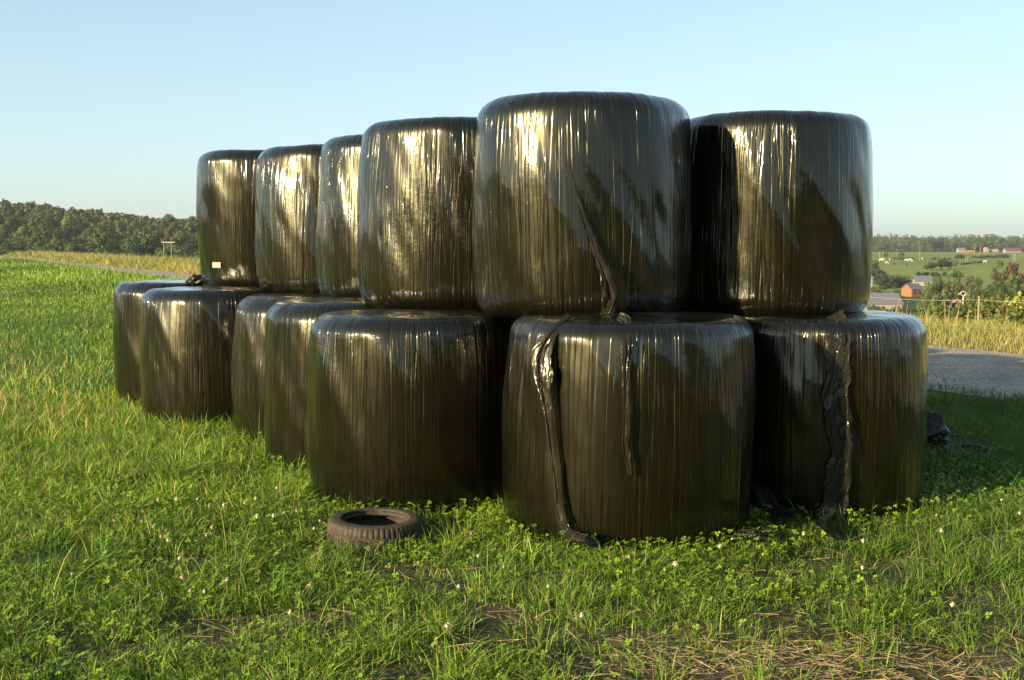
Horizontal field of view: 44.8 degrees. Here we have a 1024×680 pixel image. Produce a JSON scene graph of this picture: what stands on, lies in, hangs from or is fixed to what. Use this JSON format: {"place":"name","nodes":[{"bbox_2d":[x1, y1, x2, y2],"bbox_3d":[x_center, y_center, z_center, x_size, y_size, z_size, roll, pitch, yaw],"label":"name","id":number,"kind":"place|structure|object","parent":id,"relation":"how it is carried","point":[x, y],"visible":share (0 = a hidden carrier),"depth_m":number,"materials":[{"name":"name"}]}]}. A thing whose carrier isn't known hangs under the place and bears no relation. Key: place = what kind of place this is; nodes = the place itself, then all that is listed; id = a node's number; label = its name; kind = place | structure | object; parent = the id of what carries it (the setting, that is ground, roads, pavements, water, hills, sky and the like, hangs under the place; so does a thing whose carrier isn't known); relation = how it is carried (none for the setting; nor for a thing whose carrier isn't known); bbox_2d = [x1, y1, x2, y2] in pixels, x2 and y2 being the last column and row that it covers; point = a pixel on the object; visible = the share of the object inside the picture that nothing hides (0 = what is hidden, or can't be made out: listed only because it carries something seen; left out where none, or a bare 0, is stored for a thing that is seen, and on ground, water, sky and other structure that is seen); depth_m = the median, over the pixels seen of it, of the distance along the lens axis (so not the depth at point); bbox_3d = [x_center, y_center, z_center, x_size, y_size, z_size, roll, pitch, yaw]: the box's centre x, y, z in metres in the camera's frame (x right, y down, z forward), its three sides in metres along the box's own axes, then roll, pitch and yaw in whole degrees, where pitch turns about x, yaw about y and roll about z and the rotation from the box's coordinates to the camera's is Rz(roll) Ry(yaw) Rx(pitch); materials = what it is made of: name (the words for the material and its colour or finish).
{"place":"outdoors","nodes":[
{"label":"outdoors","id":0,"kind":"place"},
{"bbox_2d":[315,134,362,296],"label":"silage bale","id":1,"kind":"object","parent":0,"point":[336,250],"visible":0.22,"depth_m":10.06},
{"bbox_2d":[0,245,1023,679],"bbox_3d":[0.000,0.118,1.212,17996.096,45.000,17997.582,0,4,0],"label":"ground","id":2,"kind":"structure","parent":0,"point":[982,271],"depth_m":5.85,"materials":[{"name":"green plant"}]},
{"bbox_2d":[0,231,9,251],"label":"hillside tree","id":3,"kind":"object","parent":2,"relation":"on","point":[1,233],"visible":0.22,"depth_m":399.51,"materials":[{"name":"green plant"}]},
{"bbox_2d":[0,240,13,254],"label":"hillside tree","id":4,"kind":"object","parent":2,"relation":"on","point":[8,248],"visible":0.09,"depth_m":387.85,"materials":[{"name":"green plant"}]},
{"bbox_2d":[0,216,19,237],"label":"hillside tree","id":5,"kind":"object","parent":2,"relation":"on","point":[5,227],"visible":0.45,"depth_m":502.14,"materials":[{"name":"green plant"}]},
{"bbox_2d":[11,209,30,226],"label":"hillside tree","id":6,"kind":"object","parent":2,"relation":"on","point":[21,215],"visible":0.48,"depth_m":579.90,"materials":[{"name":"green plant"}]},
{"bbox_2d":[13,239,28,252],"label":"hillside tree","id":7,"kind":"object","parent":2,"relation":"on","point":[19,248],"visible":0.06,"depth_m":381.55,"materials":[{"name":"green plant"}]},
{"bbox_2d":[8,224,41,245],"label":"hillside tree","id":8,"kind":"object","parent":2,"relation":"on","point":[24,232],"visible":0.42,"depth_m":452.93,"materials":[{"name":"green plant"}]},
{"bbox_2d":[25,236,44,251],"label":"hillside tree","id":9,"kind":"object","parent":2,"relation":"on","point":[30,245],"visible":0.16,"depth_m":372.55,"materials":[{"name":"green plant"}]},
{"bbox_2d":[30,218,45,230],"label":"hillside tree","id":10,"kind":"object","parent":2,"relation":"on","point":[35,225],"visible":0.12,"depth_m":510.19,"materials":[{"name":"green plant"}]},
{"bbox_2d":[26,211,55,229],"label":"hillside tree","id":11,"kind":"object","parent":2,"relation":"on","point":[43,218],"visible":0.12,"depth_m":559.46,"materials":[{"name":"green plant"}]},
{"bbox_2d":[28,244,55,251],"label":"hillside tree","id":12,"kind":"object","parent":2,"relation":"on","point":[49,248],"visible":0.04,"depth_m":359.98,"materials":[{"name":"green plant"}]},
{"bbox_2d":[33,226,66,244],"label":"hillside tree","id":13,"kind":"object","parent":2,"relation":"on","point":[47,235],"visible":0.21,"depth_m":451.32,"materials":[{"name":"green plant"}]},
{"bbox_2d":[44,219,55,232],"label":"hillside tree","id":14,"kind":"object","parent":2,"relation":"on","point":[50,224],"visible":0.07,"depth_m":552.02,"materials":[{"name":"green plant"}]},
{"bbox_2d":[46,210,62,229],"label":"hillside tree","id":15,"kind":"object","parent":2,"relation":"on","point":[58,224],"visible":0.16,"depth_m":593.11,"materials":[{"name":"green plant"}]},
{"bbox_2d":[45,239,64,252],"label":"hillside tree","id":16,"kind":"object","parent":2,"relation":"on","point":[58,246],"visible":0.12,"depth_m":381.68,"materials":[{"name":"green plant"}]},
{"bbox_2d":[49,235,67,251],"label":"hillside tree","id":17,"kind":"object","parent":2,"relation":"on","point":[53,241],"visible":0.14,"depth_m":424.66,"materials":[{"name":"green plant"}]},
{"bbox_2d":[59,211,80,237],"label":"hillside tree","id":18,"kind":"object","parent":2,"relation":"on","point":[69,218],"visible":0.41,"depth_m":548.39,"materials":[{"name":"green plant"}]},
{"bbox_2d":[60,223,79,241],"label":"hillside tree","id":19,"kind":"object","parent":2,"relation":"on","point":[70,230],"visible":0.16,"depth_m":492.13,"materials":[{"name":"green plant"}]},
{"bbox_2d":[64,242,88,253],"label":"hillside tree","id":20,"kind":"object","parent":2,"relation":"on","point":[76,249],"visible":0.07,"depth_m":351.15,"materials":[{"name":"green plant"}]},
{"bbox_2d":[72,232,88,240],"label":"hillside tree","id":21,"kind":"object","parent":2,"relation":"on","point":[82,236],"visible":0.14,"depth_m":484.09,"materials":[{"name":"green plant"}]},
{"bbox_2d":[77,219,90,232],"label":"hillside tree","id":22,"kind":"object","parent":2,"relation":"on","point":[84,225],"visible":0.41,"depth_m":604.11,"materials":[{"name":"green plant"}]},
{"bbox_2d":[85,243,96,253],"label":"hillside tree","id":23,"kind":"object","parent":2,"relation":"on","point":[92,250],"visible":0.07,"depth_m":394.05,"materials":[{"name":"green plant"}]},
{"bbox_2d":[86,223,108,253],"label":"hillside tree","id":24,"kind":"object","parent":2,"relation":"on","point":[101,239],"visible":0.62,"depth_m":445.15,"materials":[{"name":"green plant"}]},
{"bbox_2d":[0,199,196,235],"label":"wood","id":25,"kind":"object","parent":2,"relation":"on","point":[8,209],"visible":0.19,"depth_m":717.43,"materials":[{"name":"green plant"}]},
{"bbox_2d":[93,219,112,232],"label":"hillside tree","id":26,"kind":"object","parent":2,"relation":"on","point":[101,223],"visible":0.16,"depth_m":572.75,"materials":[{"name":"green plant"}]},
{"bbox_2d":[101,238,126,255],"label":"hillside tree","id":27,"kind":"object","parent":2,"relation":"on","point":[113,246],"visible":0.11,"depth_m":386.93,"materials":[{"name":"green plant"}]},
{"bbox_2d":[105,229,124,251],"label":"hillside tree","id":28,"kind":"object","parent":2,"relation":"on","point":[111,236],"visible":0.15,"depth_m":453.01,"materials":[{"name":"green plant"}]},
{"bbox_2d":[113,217,129,240],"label":"hillside tree","id":29,"kind":"object","parent":2,"relation":"on","point":[121,228],"visible":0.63,"depth_m":567.09,"materials":[{"name":"green plant"}]},
{"bbox_2d":[119,225,142,239],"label":"hillside tree","id":30,"kind":"object","parent":2,"relation":"on","point":[134,231],"visible":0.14,"depth_m":490.94,"materials":[{"name":"green plant"}]},
{"bbox_2d":[127,220,142,232],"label":"hillside tree","id":31,"kind":"object","parent":2,"relation":"on","point":[131,225],"visible":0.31,"depth_m":579.82,"materials":[{"name":"green plant"}]},
{"bbox_2d":[124,238,147,255],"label":"hillside tree","id":32,"kind":"object","parent":2,"relation":"on","point":[134,248],"visible":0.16,"depth_m":356.39,"materials":[{"name":"green plant"}]},
{"bbox_2d":[119,227,162,256],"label":"hillside tree","id":33,"kind":"object","parent":2,"relation":"on","point":[147,239],"visible":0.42,"depth_m":388.34,"materials":[{"name":"green plant"}]},
{"bbox_2d":[145,227,164,249],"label":"hillside tree","id":34,"kind":"object","parent":2,"relation":"on","point":[157,233],"visible":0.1,"depth_m":466.96,"materials":[{"name":"green plant"}]},
{"bbox_2d":[146,247,167,258],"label":"hillside tree","id":35,"kind":"object","parent":2,"relation":"on","point":[160,253],"visible":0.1,"depth_m":365.94,"materials":[{"name":"green plant"}]},
{"bbox_2d":[113,274,206,404],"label":"silage bale","id":36,"kind":"object","parent":2,"relation":"on","point":[127,296],"visible":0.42,"depth_m":13.21},
{"bbox_2d":[158,213,182,232],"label":"hillside tree","id":37,"kind":"object","parent":2,"relation":"on","point":[169,218],"visible":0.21,"depth_m":602.21,"materials":[{"name":"green plant"}]},
{"bbox_2d":[160,222,183,246],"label":"hillside tree","id":38,"kind":"object","parent":2,"relation":"on","point":[168,232],"visible":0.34,"depth_m":496.36,"materials":[{"name":"green plant"}]},
{"bbox_2d":[165,243,178,259],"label":"hillside tree","id":39,"kind":"object","parent":2,"relation":"on","point":[173,247],"visible":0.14,"depth_m":442.97,"materials":[{"name":"green plant"}]},
{"bbox_2d":[165,231,186,250],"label":"hillside tree","id":40,"kind":"object","parent":2,"relation":"on","point":[173,237],"visible":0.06,"depth_m":482.42,"materials":[{"name":"green plant"}]},
{"bbox_2d":[167,235,187,253],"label":"hillside tree","id":41,"kind":"object","parent":2,"relation":"on","point":[178,241],"visible":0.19,"depth_m":456.24,"materials":[{"name":"green plant"}]},
{"bbox_2d":[175,221,192,240],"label":"hillside tree","id":42,"kind":"object","parent":2,"relation":"on","point":[184,229],"visible":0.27,"depth_m":550.09,"materials":[{"name":"green plant"}]},
{"bbox_2d":[172,246,195,258],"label":"hillside tree","id":43,"kind":"object","parent":2,"relation":"on","point":[181,253],"visible":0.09,"depth_m":386.98,"materials":[{"name":"green plant"}]},
{"bbox_2d":[176,237,198,259],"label":"hillside tree","id":44,"kind":"object","parent":2,"relation":"on","point":[195,243],"visible":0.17,"depth_m":375.48,"materials":[{"name":"green plant"}]},
{"bbox_2d":[184,220,196,235],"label":"hillside tree","id":45,"kind":"object","parent":2,"relation":"on","point":[193,226],"visible":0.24,"depth_m":587.52,"materials":[{"name":"green plant"}]},
{"bbox_2d":[139,286,266,427],"bbox_3d":[-2.924,0.141,12.306,1.472,1.337,1.494,0,4,0],"label":"silage bale","id":46,"kind":"object","parent":2,"relation":"on","point":[185,343],"visible":0.59,"depth_m":11.61},
{"bbox_2d":[196,149,263,286],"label":"silage bale","id":47,"kind":"object","parent":46,"relation":"on","point":[225,196],"visible":0.35,"depth_m":12.38,"materials":[{"name":"plastic"}]},
{"bbox_2d":[231,293,324,441],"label":"silage bale","id":48,"kind":"object","parent":2,"relation":"on","point":[248,370],"visible":0.27,"depth_m":10.63},
{"bbox_2d":[255,144,323,292],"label":"silage bale","id":49,"kind":"object","parent":48,"relation":"on","point":[286,191],"visible":0.33,"depth_m":11.18},
{"bbox_2d":[264,297,376,473],"bbox_3d":[-1.222,0.331,9.853,1.460,1.332,1.472,0,4,0],"label":"silage bale","id":50,"kind":"object","parent":2,"relation":"on","point":[289,323],"visible":0.33,"depth_m":9.28},
{"bbox_2d":[327,507,422,552],"bbox_3d":[-0.788,1.103,7.161,0.554,0.170,0.554,-1,6,-17],"label":"tyre","id":51,"kind":"object","parent":2,"relation":"on","point":[369,524],"visible":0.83,"depth_m":7.00,"materials":[{"name":"rubber"}]},
{"bbox_2d":[306,308,514,516],"bbox_3d":[-0.625,0.453,8.435,1.519,1.307,1.493,0,4,0],"label":"silage bale","id":52,"kind":"object","parent":2,"relation":"on","point":[404,406],"visible":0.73,"depth_m":7.79},
{"bbox_2d":[357,116,480,308],"bbox_3d":[-0.406,-0.926,9.274,1.495,1.377,1.400,0,4,0],"label":"silage bale","id":53,"kind":"object","parent":52,"relation":"on","point":[414,205],"visible":0.54,"depth_m":8.65},
{"bbox_2d":[0,426,1023,679],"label":"clover","id":54,"kind":"object","parent":2,"relation":"on","point":[382,588],"visible":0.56,"depth_m":6.34,"materials":[{"name":"green plant"}]},
{"bbox_2d":[0,532,1023,679],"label":"straw","id":55,"kind":"object","parent":2,"relation":"on","point":[805,665],"visible":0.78,"depth_m":5.12,"materials":[{"name":"beige plant"}]},
{"bbox_2d":[2,250,1023,354],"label":"verge grass","id":56,"kind":"structure","parent":2,"relation":"on","point":[177,265],"depth_m":74.41,"materials":[{"name":"yellow plant"}]},
{"bbox_2d":[502,311,755,552],"bbox_3d":[0.697,0.483,7.574,1.545,1.378,1.575,-2,5,-24],"label":"silage bale","id":57,"kind":"object","parent":2,"relation":"on","point":[630,426],"visible":0.94,"depth_m":6.89},
{"bbox_2d":[472,91,692,319],"bbox_3d":[0.460,-0.857,8.124,1.447,1.417,1.534,0,4,0],"label":"silage bale","id":58,"kind":"object","parent":57,"relation":"on","point":[582,202],"visible":0.91,"depth_m":7.53},
{"bbox_2d":[727,528,783,541],"bbox_3d":[1.368,1.101,7.009,0.319,0.071,0.187,0,4,0],"label":"rock","id":59,"kind":"object","parent":2,"relation":"on","point":[753,533],"visible":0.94,"depth_m":7.01,"materials":[{"name":"grey stone"}]},
{"bbox_2d":[738,309,927,539],"bbox_3d":[1.846,0.474,8.191,1.516,1.404,2.063,4,6,39],"label":"silage bale","id":60,"kind":"object","parent":2,"relation":"on","point":[841,409],"visible":0.73,"depth_m":7.70},
{"bbox_2d":[751,482,796,519],"bbox_3d":[1.599,0.966,7.715,0.158,0.188,0.578,-1,4,-12],"label":"film scrap","id":61,"kind":"object","parent":60,"relation":"attached to","point":[765,496],"visible":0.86,"depth_m":7.72,"materials":[{"name":"black plastic"}]},
{"bbox_2d":[683,110,873,314],"bbox_3d":[1.790,-0.860,8.648,1.428,1.362,1.455,0,4,0],"label":"silage bale","id":62,"kind":"object","parent":60,"relation":"on","point":[782,210],"visible":0.77,"depth_m":8.01},
{"bbox_2d":[871,260,887,283],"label":"tree","id":63,"kind":"object","parent":2,"relation":"on","point":[876,271],"visible":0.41,"depth_m":587.03,"materials":[{"name":"green plant"}]},
{"bbox_2d":[872,272,898,292],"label":"tree","id":64,"kind":"object","parent":2,"relation":"on","point":[884,283],"visible":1,"depth_m":518.35,"materials":[{"name":"green plant"}]},
{"bbox_2d":[868,293,903,309],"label":"long shed","id":65,"kind":"structure","parent":2,"relation":"on","point":[889,303],"depth_m":401.76,"materials":[{"name":"grey metal"}]},
{"bbox_2d":[892,274,911,291],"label":"tree","id":66,"kind":"object","parent":2,"relation":"on","point":[903,281],"visible":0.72,"depth_m":527.60,"materials":[{"name":"green plant"}]},
{"bbox_2d":[900,283,922,296],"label":"house","id":67,"kind":"structure","parent":2,"relation":"on","point":[911,289],"depth_m":501.00,"materials":[{"name":"orange brick"}]},
{"bbox_2d":[916,295,924,312],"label":"tree","id":68,"kind":"object","parent":2,"relation":"on","point":[920,305],"visible":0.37,"depth_m":360.14,"materials":[{"name":"green plant"}]},
{"bbox_2d":[912,276,932,285],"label":"house","id":69,"kind":"structure","parent":2,"relation":"on","point":[922,280],"depth_m":570.38,"materials":[{"name":"stone"}]},
{"bbox_2d":[924,278,936,313],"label":"tree","id":70,"kind":"object","parent":2,"relation":"on","point":[927,298],"visible":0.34,"depth_m":261.33,"materials":[{"name":"green plant"}]},
{"bbox_2d":[926,410,949,448],"bbox_3d":[3.444,0.799,10.417,0.400,0.428,0.416,0,4,0],"label":"film bundle","id":71,"kind":"object","parent":2,"relation":"on","point":[937,429],"visible":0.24,"depth_m":10.30,"materials":[{"name":"black plastic"}]},
{"bbox_2d":[934,275,942,293],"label":"tree","id":72,"kind":"object","parent":2,"relation":"on","point":[940,286],"visible":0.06,"depth_m":296.92,"materials":[{"name":"green plant"}]},
{"bbox_2d":[930,289,951,310],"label":"tree","id":73,"kind":"object","parent":2,"relation":"on","point":[935,300],"visible":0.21,"depth_m":198.76,"materials":[{"name":"green plant"}]},
{"bbox_2d":[929,286,952,307],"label":"tree","id":74,"kind":"object","parent":2,"relation":"on","point":[947,290],"visible":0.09,"depth_m":221.92,"materials":[{"name":"green plant"}]},
{"bbox_2d":[927,304,957,317],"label":"bush","id":75,"kind":"object","parent":2,"relation":"on","point":[938,310],"visible":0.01,"depth_m":82.79,"materials":[{"name":"green plant"}]},
{"bbox_2d":[865,296,1019,325],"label":"wire fence","id":76,"kind":"object","parent":2,"relation":"on","point":[978,306],"visible":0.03,"depth_m":32.49,"materials":[{"name":"brown wood"}]},
{"bbox_2d":[936,258,948,269],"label":"tree","id":77,"kind":"object","parent":2,"relation":"on","point":[942,263],"visible":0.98,"depth_m":732.49,"materials":[{"name":"green plant"}]},
{"bbox_2d":[920,307,966,322],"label":"bush","id":78,"kind":"object","parent":2,"relation":"on","point":[948,313],"visible":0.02,"depth_m":67.47,"materials":[{"name":"green plant"}]},
{"bbox_2d":[873,233,1023,249],"bbox_3d":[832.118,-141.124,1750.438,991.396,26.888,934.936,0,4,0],"label":"wood","id":79,"kind":"object","parent":2,"relation":"on","point":[994,239],"visible":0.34,"depth_m":1607.62,"materials":[{"name":"green plant"}]},
{"bbox_2d":[945,260,964,287],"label":"tree","id":80,"kind":"object","parent":2,"relation":"on","point":[953,273],"visible":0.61,"depth_m":398.99,"materials":[{"name":"green plant"}]},
{"bbox_2d":[940,305,971,317],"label":"bush","id":81,"kind":"object","parent":2,"relation":"on","point":[962,310],"visible":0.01,"depth_m":66.74,"materials":[{"name":"green plant"}]},
{"bbox_2d":[948,282,964,300],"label":"tree","id":82,"kind":"object","parent":2,"relation":"on","point":[956,296],"visible":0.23,"depth_m":276.01,"materials":[{"name":"green plant"}]},
{"bbox_2d":[953,277,964,295],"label":"tree","id":83,"kind":"object","parent":2,"relation":"on","point":[958,283],"visible":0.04,"depth_m":314.75,"materials":[{"name":"green plant"}]},
{"bbox_2d":[950,300,977,311],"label":"bush","id":84,"kind":"object","parent":2,"relation":"on","point":[969,305],"depth_m":80.11,"materials":[{"name":"green plant"}]},
{"bbox_2d":[953,302,977,313],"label":"bush","id":85,"kind":"object","parent":2,"relation":"on","point":[972,310],"visible":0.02,"depth_m":76.91,"materials":[{"name":"green plant"}]},
{"bbox_2d":[961,288,971,302],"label":"tree","id":86,"kind":"object","parent":2,"relation":"on","point":[968,296],"visible":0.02,"depth_m":232.69,"materials":[{"name":"green plant"}]},
{"bbox_2d":[943,443,994,460],"bbox_3d":[3.693,0.952,10.015,0.440,0.154,0.440,11,14,37],"label":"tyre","id":87,"kind":"object","parent":2,"relation":"on","point":[964,444],"visible":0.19,"depth_m":10.05,"materials":[{"name":"rubber"}]},
{"bbox_2d":[965,275,982,294],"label":"tree","id":88,"kind":"object","parent":2,"relation":"on","point":[977,282],"visible":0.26,"depth_m":310.64,"materials":[{"name":"green plant"}]},
{"bbox_2d":[970,288,991,301],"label":"tree","id":89,"kind":"object","parent":2,"relation":"on","point":[974,296],"visible":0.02,"depth_m":172.36,"materials":[{"name":"green plant"}]},
{"bbox_2d":[967,292,1002,311],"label":"bush","id":90,"kind":"object","parent":2,"relation":"on","point":[985,302],"visible":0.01,"depth_m":79.21,"materials":[{"name":"green plant"}]},
{"bbox_2d":[949,302,1023,323],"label":"bush","id":91,"kind":"object","parent":2,"relation":"on","point":[993,314],"visible":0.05,"depth_m":47.92,"materials":[{"name":"green plant"}]},
{"bbox_2d":[973,309,1023,329],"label":"bush","id":92,"kind":"object","parent":2,"relation":"on","point":[1015,314],"visible":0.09,"depth_m":43.10,"materials":[{"name":"green plant"}]},
{"bbox_2d":[989,260,1010,285],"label":"tree","id":93,"kind":"object","parent":2,"relation":"on","point":[994,273],"visible":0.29,"depth_m":348.99,"materials":[{"name":"green plant"}]},
{"bbox_2d":[991,275,1010,298],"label":"tree","id":94,"kind":"object","parent":2,"relation":"on","point":[994,290],"visible":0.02,"depth_m":161.29,"materials":[{"name":"green plant"}]},
{"bbox_2d":[996,280,1010,300],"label":"tree","id":95,"kind":"object","parent":2,"relation":"on","point":[1001,291],"visible":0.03,"depth_m":145.51,"materials":[{"name":"green plant"}]},
{"bbox_2d":[1005,272,1016,290],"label":"tree","id":96,"kind":"object","parent":2,"relation":"on","point":[1011,276],"visible":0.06,"depth_m":299.13,"materials":[{"name":"green plant"}]},
{"bbox_2d":[1003,248,1021,251],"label":"barn","id":97,"kind":"structure","parent":2,"relation":"on","point":[1012,250],"depth_m":1378.62,"materials":[{"name":"white"}]},
{"bbox_2d":[1003,291,1023,312],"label":"bush","id":98,"kind":"object","parent":2,"relation":"on","point":[1021,298],"visible":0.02,"depth_m":59.77,"materials":[{"name":"yellow plant"}]},
{"bbox_2d":[1004,262,1023,281],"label":"tree","id":99,"kind":"object","parent":2,"relation":"on","point":[1013,267],"visible":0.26,"depth_m":418.32,"materials":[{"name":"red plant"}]},
{"bbox_2d":[1008,277,1019,298],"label":"tree","id":100,"kind":"object","parent":2,"relation":"on","point":[1014,288],"visible":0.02,"depth_m":145.87,"materials":[{"name":"green plant"}]},
{"bbox_2d":[0,256,1023,482],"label":"field grass","id":101,"kind":"structure","parent":0,"point":[89,280],"depth_m":22.80,"materials":[{"name":"green plant"}]},
{"bbox_2d":[0,0,1023,240],"label":"sky","id":102,"kind":"structure","parent":0,"point":[114,106],"materials":[{"name":"blue"}]},
{"bbox_2d":[2,256,1023,400],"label":"gravel track","id":103,"kind":"structure","parent":0,"point":[999,370],"depth_m":16.85,"materials":[{"name":"grey gravel"}]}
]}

